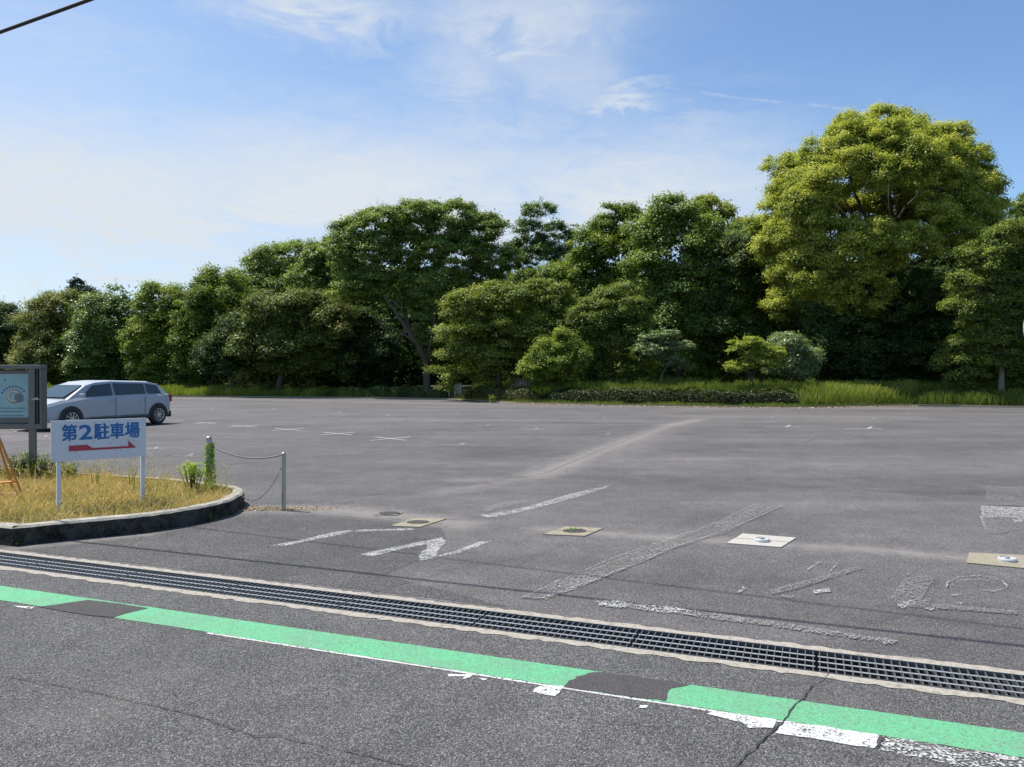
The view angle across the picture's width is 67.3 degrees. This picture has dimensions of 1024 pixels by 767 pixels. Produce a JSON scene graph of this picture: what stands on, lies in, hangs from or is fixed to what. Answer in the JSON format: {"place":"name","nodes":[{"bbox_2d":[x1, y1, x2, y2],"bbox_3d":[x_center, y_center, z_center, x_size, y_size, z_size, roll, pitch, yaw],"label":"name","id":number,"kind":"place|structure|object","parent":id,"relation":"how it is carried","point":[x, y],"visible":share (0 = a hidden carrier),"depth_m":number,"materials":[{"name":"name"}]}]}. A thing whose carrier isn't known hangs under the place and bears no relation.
{"place":"outdoors","nodes":[
{"label":"outdoors","id":0,"kind":"place"},
{"bbox_2d":[0,0,93,33],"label":"overhead cable","id":1,"kind":"object","parent":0,"point":[46,15],"visible":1,"depth_m":7.26,"materials":[{"name":"black rubber"}]},
{"bbox_2d":[0,397,1023,670],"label":"parking lot","id":2,"kind":"structure","parent":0,"point":[692,469],"depth_m":8.45,"materials":[{"name":"grey asphalt"}]},
{"bbox_2d":[47,380,171,423],"bbox_3d":[-12.826,0.614,23.639,2.040,1.430,4.603,0,1,22],"label":"parked car","id":3,"kind":"object","parent":2,"relation":"on","point":[92,399],"visible":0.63,"depth_m":23.20,"materials":[{"name":"silver metal"}]},
{"bbox_2d":[0,468,243,545],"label":"kerb","id":4,"kind":"structure","parent":2,"relation":"on","point":[74,529],"depth_m":7.51,"materials":[{"name":"concrete"}]},
{"bbox_2d":[0,464,240,523],"bbox_3d":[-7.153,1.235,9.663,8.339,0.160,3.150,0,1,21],"label":"dry grass","id":5,"kind":"structure","parent":4,"relation":"in","point":[203,495],"depth_m":8.68,"materials":[{"name":"plant"}]},
{"bbox_2d":[0,438,20,493],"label":"orange stand","id":6,"kind":"object","parent":5,"relation":"on","point":[10,481],"visible":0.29,"depth_m":8.85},
{"bbox_2d":[0,453,41,477],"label":"weed","id":7,"kind":"object","parent":5,"relation":"on","point":[19,467],"visible":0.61,"depth_m":10.44,"materials":[{"name":"green plant"}]},
{"bbox_2d":[0,365,46,476],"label":"notice board","id":8,"kind":"object","parent":5,"relation":"on","point":[23,399],"visible":0.98,"depth_m":10.66,"materials":[{"name":"grey metal"}]},
{"bbox_2d":[15,448,49,469],"bbox_3d":[-6.953,1.116,11.115,0.348,0.366,0.444,0,1,40],"label":"weed","id":9,"kind":"object","parent":5,"relation":"on","point":[25,453],"visible":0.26,"depth_m":11.07,"materials":[{"name":"green plant"}]},
{"bbox_2d":[21,453,64,477],"bbox_3d":[-6.463,1.120,10.598,0.482,0.366,0.591,0,1,18],"label":"weed","id":10,"kind":"object","parent":5,"relation":"on","point":[43,469],"visible":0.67,"depth_m":10.58,"materials":[{"name":"green plant"}]},
{"bbox_2d":[50,461,79,477],"bbox_3d":[-6.055,1.178,10.425,0.325,0.273,0.507,-1,1,-44],"label":"weed","id":11,"kind":"object","parent":5,"relation":"on","point":[69,470],"visible":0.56,"depth_m":10.38,"materials":[{"name":"green plant"}]},
{"bbox_2d":[51,418,145,510],"bbox_3d":[-4.414,0.871,8.243,0.922,0.975,0.050,0,1,-42],"label":"parking sign","id":12,"kind":"object","parent":5,"relation":"on","point":[73,440],"visible":0.98,"depth_m":8.21,"materials":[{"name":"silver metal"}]},
{"bbox_2d":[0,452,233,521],"bbox_3d":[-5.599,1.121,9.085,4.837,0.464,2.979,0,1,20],"label":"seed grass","id":13,"kind":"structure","parent":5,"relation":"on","point":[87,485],"depth_m":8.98,"materials":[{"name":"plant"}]},
{"bbox_2d":[177,460,205,492],"bbox_3d":[-3.866,1.113,9.269,0.336,0.404,0.313,0,1,0],"label":"weed","id":14,"kind":"object","parent":5,"relation":"on","point":[191,472],"visible":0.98,"depth_m":9.27,"materials":[{"name":"green plant"}]},
{"bbox_2d":[206,436,213,486],"bbox_3d":[-3.712,1.004,9.463,0.095,0.714,0.069,0,1,0],"label":"bollard","id":15,"kind":"object","parent":5,"relation":"on","point":[209,439],"visible":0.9,"depth_m":9.44,"materials":[{"name":"silver metal"}]},
{"bbox_2d":[203,442,216,490],"bbox_3d":[-3.716,1.022,9.459,0.167,0.606,0.184,0,1,0],"label":"climbing vine","id":16,"kind":"object","parent":15,"relation":"attached to","point":[212,454],"visible":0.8,"depth_m":9.42,"materials":[{"name":"green plant"}]},
{"bbox_2d":[213,447,281,458],"bbox_3d":[-3.150,0.838,9.164,1.178,0.120,0.023,0,1,28],"label":"chain","id":17,"kind":"object","parent":15,"relation":"hanging from","point":[247,457],"visible":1,"depth_m":9.16,"materials":[{"name":"metal"}]},
{"bbox_2d":[19,512,506,606],"bbox_3d":[-1.832,1.481,7.205,4.850,0.001,2.479,0,1,21],"label":"asphalt patch","id":18,"kind":"object","parent":2,"relation":"on","point":[243,544],"visible":1,"depth_m":6.88,"materials":[{"name":"grey asphalt"}]},
{"bbox_2d":[278,530,352,544],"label":"lot marking","id":19,"kind":"object","parent":18,"relation":"on","point":[327,535],"visible":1,"depth_m":7.43,"materials":[{"name":"white paint"}]},
{"bbox_2d":[362,537,442,555],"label":"lot marking","id":20,"kind":"object","parent":18,"relation":"on","point":[373,553],"visible":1,"depth_m":6.87,"materials":[{"name":"white paint"}]},
{"bbox_2d":[419,538,445,559],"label":"lot marking","id":21,"kind":"object","parent":18,"relation":"on","point":[430,550],"visible":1,"depth_m":6.87,"materials":[{"name":"white paint"}]},
{"bbox_2d":[281,452,285,510],"bbox_3d":[-2.636,1.155,8.889,0.049,0.724,0.049,0,1,0],"label":"bollard","id":22,"kind":"object","parent":2,"relation":"on","point":[283,454],"visible":0.9,"depth_m":8.87,"materials":[{"name":"silver metal"}]},
{"bbox_2d":[0,422,665,508],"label":"asphalt field","id":23,"kind":"structure","parent":2,"relation":"on","point":[361,460],"depth_m":15.44,"materials":[{"name":"grey asphalt"}]},
{"bbox_2d":[375,511,402,515],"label":"manhole cover","id":24,"kind":"structure","parent":2,"relation":"on","point":[389,513],"depth_m":8.61,"materials":[{"name":"grey metal"}]},
{"bbox_2d":[391,518,445,527],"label":"utility slab","id":25,"kind":"structure","parent":2,"relation":"on","point":[418,522],"depth_m":8.09,"materials":[{"name":"beige concrete"}]},
{"bbox_2d":[454,383,462,396],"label":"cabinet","id":26,"kind":"object","parent":2,"relation":"on","point":[458,387],"visible":1,"depth_m":47.86,"materials":[{"name":"metal"}]},
{"bbox_2d":[13,569,1023,701],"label":"drain channel","id":27,"kind":"object","parent":2,"relation":"in","point":[816,664],"depth_m":4.34,"materials":[{"name":"concrete"}]},
{"bbox_2d":[0,552,54,567],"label":"drain grating","id":28,"kind":"object","parent":27,"relation":"on","point":[13,560],"visible":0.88,"depth_m":6.51,"materials":[{"name":"metal"}]},
{"bbox_2d":[22,559,143,579],"bbox_3d":[-3.466,1.507,6.191,0.986,0.040,0.332,0,1,21],"label":"drain grating","id":29,"kind":"object","parent":27,"relation":"on","point":[87,569],"visible":0.8,"depth_m":6.20,"materials":[{"name":"metal"}]},
{"bbox_2d":[110,569,244,592],"bbox_3d":[-2.535,1.511,5.826,0.986,0.040,0.332,0,1,21],"label":"drain grating","id":30,"kind":"object","parent":27,"relation":"on","point":[182,581],"visible":0.77,"depth_m":5.83,"materials":[{"name":"metal"}]},
{"bbox_2d":[214,582,358,608],"bbox_3d":[-1.603,1.514,5.462,0.986,0.040,0.332,0,1,21],"label":"drain grating","id":31,"kind":"object","parent":27,"relation":"on","point":[299,596],"visible":0.8,"depth_m":5.47,"materials":[{"name":"metal"}]},
{"bbox_2d":[333,595,488,626],"bbox_3d":[-0.672,1.517,5.098,0.986,0.040,0.332,0,1,21],"label":"drain grating","id":32,"kind":"object","parent":27,"relation":"on","point":[460,616],"visible":0.84,"depth_m":5.11,"materials":[{"name":"metal"}]},
{"bbox_2d":[0,549,1023,704],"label":"channel edge","id":33,"kind":"object","parent":27,"relation":"on","point":[936,690],"visible":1,"depth_m":4.65,"materials":[{"name":"concrete"}]},
{"bbox_2d":[470,611,638,646],"bbox_3d":[0.259,1.521,4.734,0.986,0.040,0.332,0,1,21],"label":"drain grating","id":34,"kind":"object","parent":27,"relation":"on","point":[528,624],"visible":0.82,"depth_m":4.76,"materials":[{"name":"metal"}]},
{"bbox_2d":[630,629,814,671],"bbox_3d":[1.191,1.524,4.370,0.986,0.040,0.332,0,1,21],"label":"drain grating","id":35,"kind":"object","parent":27,"relation":"on","point":[702,640],"visible":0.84,"depth_m":4.41,"materials":[{"name":"metal"}]},
{"bbox_2d":[818,650,1023,698],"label":"drain grating","id":36,"kind":"object","parent":27,"relation":"on","point":[987,676],"visible":0.83,"depth_m":4.03,"materials":[{"name":"metal"}]},
{"bbox_2d":[481,485,609,517],"bbox_3d":[0.591,1.454,9.661,0.268,0.001,3.021,0,1,37],"label":"lot marking","id":37,"kind":"object","parent":2,"relation":"on","point":[513,510],"visible":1,"depth_m":9.35,"materials":[{"name":"white paint"}]},
{"bbox_2d":[543,526,602,536],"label":"utility slab","id":38,"kind":"structure","parent":2,"relation":"on","point":[579,532],"depth_m":7.61,"materials":[{"name":"beige concrete"}]},
{"bbox_2d":[541,571,606,597],"bbox_3d":[0.446,1.490,5.734,0.213,0.001,0.876,0,1,37],"label":"lot marking","id":39,"kind":"object","parent":2,"relation":"on","point":[559,585],"visible":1,"depth_m":5.73,"materials":[{"name":"paint"}]},
{"bbox_2d":[238,399,917,511],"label":"leaf litter","id":40,"kind":"object","parent":2,"relation":"on","point":[278,507],"visible":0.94,"depth_m":37.64,"materials":[{"name":"brown plant"}]},
{"bbox_2d":[172,396,1023,407],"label":"kerb","id":41,"kind":"structure","parent":2,"relation":"on","point":[832,406],"depth_m":39.83,"materials":[{"name":"beige concrete"}]},
{"bbox_2d":[524,505,781,599],"bbox_3d":[1.649,1.476,7.251,0.348,0.001,4.906,0,1,36],"label":"lot marking","id":42,"kind":"object","parent":2,"relation":"on","point":[659,553],"visible":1,"depth_m":6.94,"materials":[{"name":"paint"}]},
{"bbox_2d":[626,542,679,561],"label":"lot marking","id":43,"kind":"object","parent":42,"relation":"on","point":[652,551],"visible":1,"depth_m":6.74,"materials":[{"name":"paint"}]},
{"bbox_2d":[638,605,687,612],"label":"lot marking","id":44,"kind":"object","parent":2,"relation":"on","point":[666,607],"visible":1,"depth_m":5.11,"materials":[{"name":"white paint"}]},
{"bbox_2d":[595,600,794,627],"bbox_3d":[1.163,1.494,5.039,1.319,0.001,0.198,0,1,22],"label":"lot marking","id":45,"kind":"object","parent":2,"relation":"on","point":[690,611],"visible":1,"depth_m":4.99,"materials":[{"name":"paint"}]},
{"bbox_2d":[715,506,777,529],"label":"lot marking","id":46,"kind":"object","parent":2,"relation":"on","point":[722,526],"visible":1,"depth_m":8.47,"materials":[{"name":"paint"}]},
{"bbox_2d":[727,533,795,547],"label":"utility slab","id":47,"kind":"structure","parent":2,"relation":"in","point":[762,540],"depth_m":7.17,"materials":[{"name":"concrete"}]},
{"bbox_2d":[771,566,860,593],"bbox_3d":[2.319,1.484,5.830,1.236,0.001,0.100,0,1,-36],"label":"lot marking","id":48,"kind":"object","parent":2,"relation":"on","point":[801,585],"visible":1,"depth_m":5.77,"materials":[{"name":"paint"}]},
{"bbox_2d":[741,618,896,643],"bbox_3d":[1.847,1.497,4.669,0.888,0.001,0.099,0,1,29],"label":"lot marking","id":49,"kind":"object","parent":2,"relation":"on","point":[812,630],"visible":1,"depth_m":4.66,"materials":[{"name":"paint"}]},
{"bbox_2d":[891,575,1016,613],"bbox_3d":[2.963,1.488,5.477,0.734,0.001,0.982,0,1,0],"label":"lot marking","id":50,"kind":"object","parent":2,"relation":"on","point":[929,584],"visible":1,"depth_m":5.41,"materials":[{"name":"paint"}]},
{"bbox_2d":[967,552,1023,568],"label":"utility slab","id":51,"kind":"structure","parent":2,"relation":"in","point":[1004,560],"depth_m":6.42,"materials":[{"name":"beige concrete"}]},
{"bbox_2d":[981,506,1023,517],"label":"lot marking","id":52,"kind":"object","parent":2,"relation":"on","point":[1009,510],"visible":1,"depth_m":8.78,"materials":[{"name":"white paint"}]},
{"bbox_2d":[984,514,1023,533],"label":"lot marking","id":53,"kind":"object","parent":2,"relation":"on","point":[1000,520],"visible":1,"depth_m":8.06,"materials":[{"name":"paint"}]},
{"bbox_2d":[0,570,1023,766],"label":"road","id":54,"kind":"structure","parent":0,"point":[411,715],"depth_m":3.63,"materials":[{"name":"grey asphalt"}]},
{"bbox_2d":[2,675,412,766],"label":"pavement crack","id":55,"kind":"object","parent":54,"relation":"on","point":[221,724],"visible":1,"depth_m":3.40,"materials":[{"name":"black asphalt"}]},
{"bbox_2d":[0,586,1023,756],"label":"green line","id":56,"kind":"object","parent":54,"relation":"on","point":[994,740],"visible":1,"depth_m":3.98,"materials":[{"name":"paint"}]},
{"bbox_2d":[39,600,145,616],"bbox_3d":[-2.803,1.497,5.149,0.709,0.001,0.265,0,1,22],"label":"road patch","id":57,"kind":"object","parent":56,"relation":"on","point":[97,608],"visible":1,"depth_m":5.12,"materials":[{"name":"grey asphalt"}]},
{"bbox_2d":[564,672,688,700],"bbox_3d":[0.576,1.510,3.849,0.580,0.001,0.266,0,1,21],"label":"road patch","id":58,"kind":"object","parent":56,"relation":"on","point":[631,686],"visible":1,"depth_m":3.85,"materials":[{"name":"grey asphalt"}]},
{"bbox_2d":[208,632,845,730],"bbox_3d":[-0.164,1.510,3.989,3.600,0.001,0.024,0,1,21],"label":"white line","id":59,"kind":"object","parent":54,"relation":"on","point":[482,675],"visible":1,"depth_m":3.99,"materials":[{"name":"paint"}]},
{"bbox_2d":[533,685,563,695],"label":"road marking","id":60,"kind":"object","parent":54,"relation":"on","point":[554,692],"visible":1,"depth_m":3.80,"materials":[{"name":"white paint"}]},
{"bbox_2d":[708,711,775,727],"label":"road marking","id":61,"kind":"object","parent":54,"relation":"on","point":[768,722],"visible":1,"depth_m":3.47,"materials":[{"name":"white paint"}]},
{"bbox_2d":[734,684,812,766],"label":"pavement crack","id":62,"kind":"object","parent":54,"relation":"on","point":[774,728],"visible":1,"depth_m":3.35,"materials":[{"name":"black asphalt"}]},
{"bbox_2d":[775,721,878,747],"bbox_3d":[1.366,1.515,3.332,0.422,0.001,0.154,0,1,22],"label":"road marking","id":63,"kind":"object","parent":54,"relation":"on","point":[853,738],"visible":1,"depth_m":3.32,"materials":[{"name":"white paint"}]},
{"bbox_2d":[881,736,1023,766],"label":"road marking","id":64,"kind":"object","parent":54,"relation":"on","point":[950,758],"visible":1,"depth_m":3.15,"materials":[{"name":"white paint"}]},
{"bbox_2d":[0,0,1023,368],"label":"sky","id":65,"kind":"structure","parent":0,"point":[140,140],"materials":[{"name":"blue"}]},
{"bbox_2d":[47,382,1022,405],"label":"grass bank","id":66,"kind":"structure","parent":0,"point":[467,386],"depth_m":57.99,"materials":[{"name":"green plant"}]},
{"bbox_2d":[0,295,35,369],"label":"broadleaf tree","id":67,"kind":"object","parent":66,"relation":"on","point":[6,330],"visible":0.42,"depth_m":72.63,"materials":[{"name":"green plant"}]},
{"bbox_2d":[2,286,110,383],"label":"broadleaf tree","id":68,"kind":"object","parent":66,"relation":"on","point":[41,344],"visible":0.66,"depth_m":68.44,"materials":[{"name":"green plant"}]},
{"bbox_2d":[62,273,106,377],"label":"conifer tree","id":69,"kind":"object","parent":66,"relation":"on","point":[81,287],"visible":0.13,"depth_m":83.31,"materials":[{"name":"green plant"}]},
{"bbox_2d":[54,278,157,383],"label":"broadleaf tree","id":70,"kind":"object","parent":66,"relation":"on","point":[94,348],"visible":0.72,"depth_m":65.34,"materials":[{"name":"green plant"}]},
{"bbox_2d":[108,279,194,385],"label":"broadleaf tree","id":71,"kind":"object","parent":66,"relation":"on","point":[147,346],"visible":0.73,"depth_m":62.69,"materials":[{"name":"green plant"}]},
{"bbox_2d":[47,382,318,395],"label":"grass","id":72,"kind":"structure","parent":66,"relation":"on","point":[225,389],"depth_m":57.58,"materials":[{"name":"green plant"}]},
{"bbox_2d":[160,261,265,386],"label":"broadleaf tree","id":73,"kind":"object","parent":66,"relation":"on","point":[204,303],"visible":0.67,"depth_m":60.81,"materials":[{"name":"green plant"}]},
{"bbox_2d":[185,313,259,387],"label":"broadleaf tree","id":74,"kind":"object","parent":66,"relation":"on","point":[212,361],"visible":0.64,"depth_m":57.74,"materials":[{"name":"green plant"}]},
{"bbox_2d":[217,236,342,383],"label":"broadleaf tree","id":75,"kind":"object","parent":66,"relation":"on","point":[265,267],"visible":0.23,"depth_m":65.76,"materials":[{"name":"green plant"}]},
{"bbox_2d":[221,284,364,392],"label":"broadleaf tree","id":76,"kind":"object","parent":66,"relation":"on","point":[274,349],"visible":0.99,"depth_m":56.03,"materials":[{"name":"green plant"}]},
{"bbox_2d":[279,235,394,385],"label":"broadleaf tree","id":77,"kind":"object","parent":66,"relation":"on","point":[313,268],"visible":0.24,"depth_m":61.76,"materials":[{"name":"green plant"}]},
{"bbox_2d":[313,385,374,396],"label":"hedge","id":78,"kind":"object","parent":66,"relation":"on","point":[329,391],"visible":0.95,"depth_m":55.05,"materials":[{"name":"green plant"}]},
{"bbox_2d":[306,301,416,387],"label":"broadleaf tree","id":79,"kind":"object","parent":66,"relation":"on","point":[379,349],"visible":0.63,"depth_m":58.00,"materials":[{"name":"green plant"}]},
{"bbox_2d":[357,385,447,397],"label":"hedge","id":80,"kind":"object","parent":66,"relation":"on","point":[400,391],"visible":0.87,"depth_m":53.50,"materials":[{"name":"green plant"}]},
{"bbox_2d":[315,195,525,392],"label":"zelkova tree","id":81,"kind":"object","parent":66,"relation":"on","point":[352,246],"visible":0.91,"depth_m":53.97,"materials":[{"name":"green plant"}]},
{"bbox_2d":[452,385,542,401],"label":"hedge","id":82,"kind":"object","parent":66,"relation":"on","point":[510,393],"visible":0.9,"depth_m":45.67,"materials":[{"name":"green plant"}]},
{"bbox_2d":[422,273,580,395],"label":"broadleaf tree","id":83,"kind":"object","parent":66,"relation":"on","point":[469,343],"visible":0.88,"depth_m":47.14,"materials":[{"name":"green plant"}]},
{"bbox_2d":[3,251,1020,384],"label":"woodland","id":84,"kind":"object","parent":66,"relation":"on","point":[410,375],"visible":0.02,"depth_m":63.69,"materials":[{"name":"green plant"}]},
{"bbox_2d":[509,378,531,388],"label":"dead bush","id":85,"kind":"object","parent":66,"relation":"on","point":[522,384],"visible":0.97,"depth_m":45.39,"materials":[{"name":"grey plant"}]},
{"bbox_2d":[497,196,578,283],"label":"slender tree","id":86,"kind":"object","parent":66,"relation":"on","point":[542,245],"visible":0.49,"depth_m":59.27,"materials":[{"name":"green plant"}]},
{"bbox_2d":[502,251,596,383],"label":"broadleaf tree","id":87,"kind":"object","parent":66,"relation":"on","point":[544,271],"visible":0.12,"depth_m":56.11,"materials":[{"name":"green plant"}]},
{"bbox_2d":[511,323,593,390],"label":"leafy bush","id":88,"kind":"object","parent":66,"relation":"on","point":[544,361],"visible":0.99,"depth_m":43.49,"materials":[{"name":"green plant"}]},
{"bbox_2d":[547,199,674,382],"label":"broadleaf tree","id":89,"kind":"object","parent":66,"relation":"on","point":[601,248],"visible":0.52,"depth_m":54.08,"materials":[{"name":"green plant"}]},
{"bbox_2d":[471,375,813,398],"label":"hedge","id":90,"kind":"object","parent":66,"relation":"on","point":[541,388],"depth_m":43.20,"materials":[{"name":"green plant"}]},
{"bbox_2d":[631,325,698,381],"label":"tree","id":91,"kind":"object","parent":66,"relation":"on","point":[642,348],"visible":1,"depth_m":43.65,"materials":[{"name":"green plant"}]},
{"bbox_2d":[611,189,744,382],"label":"broadleaf tree","id":92,"kind":"object","parent":66,"relation":"on","point":[662,226],"visible":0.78,"depth_m":50.01,"materials":[{"name":"green plant"}]},
{"bbox_2d":[456,395,911,405],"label":"grass","id":93,"kind":"structure","parent":66,"relation":"on","point":[697,403],"depth_m":39.40,"materials":[{"name":"green plant"}]},
{"bbox_2d":[675,191,742,384],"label":"broadleaf tree","id":94,"kind":"object","parent":66,"relation":"on","point":[726,209],"visible":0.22,"depth_m":58.19,"materials":[{"name":"green plant"}]},
{"bbox_2d":[710,219,778,384],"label":"broadleaf tree","id":95,"kind":"object","parent":66,"relation":"on","point":[735,227],"visible":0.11,"depth_m":55.38,"materials":[{"name":"green plant"}]},
{"bbox_2d":[695,228,810,383],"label":"broadleaf tree","id":96,"kind":"object","parent":66,"relation":"on","point":[742,272],"visible":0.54,"depth_m":49.08,"materials":[{"name":"green plant"}]},
{"bbox_2d":[722,333,787,386],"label":"tree","id":97,"kind":"object","parent":66,"relation":"on","point":[762,350],"visible":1,"depth_m":40.62,"materials":[{"name":"green plant"}]},
{"bbox_2d":[761,330,826,383],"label":"leafy bush","id":98,"kind":"object","parent":66,"relation":"on","point":[799,359],"visible":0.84,"depth_m":42.39,"materials":[{"name":"green plant"}]},
{"bbox_2d":[737,98,1023,380],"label":"camphor tree","id":99,"kind":"object","parent":66,"relation":"on","point":[898,152],"visible":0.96,"depth_m":43.01,"materials":[{"name":"green plant"}]},
{"bbox_2d":[801,239,1014,384],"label":"broadleaf tree","id":100,"kind":"object","parent":66,"relation":"on","point":[853,353],"visible":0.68,"depth_m":43.97,"materials":[{"name":"green plant"}]},
{"bbox_2d":[796,378,1023,405],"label":"grass","id":101,"kind":"structure","parent":66,"relation":"on","point":[941,393],"depth_m":39.52,"materials":[{"name":"green plant"}]},
{"bbox_2d":[914,279,1023,383],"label":"broadleaf tree","id":102,"kind":"object","parent":66,"relation":"on","point":[935,376],"visible":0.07,"depth_m":44.36,"materials":[{"name":"green plant"}]},
{"bbox_2d":[927,213,1023,392],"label":"broadleaf tree","id":103,"kind":"object","parent":66,"relation":"on","point":[991,338],"visible":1,"depth_m":39.07,"materials":[{"name":"green plant"}]},
{"label":"ground","id":104,"kind":"structure","parent":0,"visible":0},
{"bbox_2d":[554,278,662,383],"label":"broadleaf tree","id":105,"kind":"object","parent":104,"relation":"on","point":[607,315],"visible":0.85,"depth_m":45.46,"materials":[{"name":"green plant"}]},
{"bbox_2d":[543,386,800,404],"bbox_3d":[8.053,0.609,40.732,14.274,1.044,2.619,0,1,19],"label":"hedge","id":106,"kind":"object","parent":104,"relation":"on","point":[690,394],"visible":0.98,"depth_m":39.63,"materials":[{"name":"green plant"}]},
{"bbox_2d":[1005,192,1023,272],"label":"broadleaf tree","id":107,"kind":"object","parent":104,"relation":"on","point":[1019,201],"visible":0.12,"depth_m":61.44,"materials":[{"name":"green plant"}]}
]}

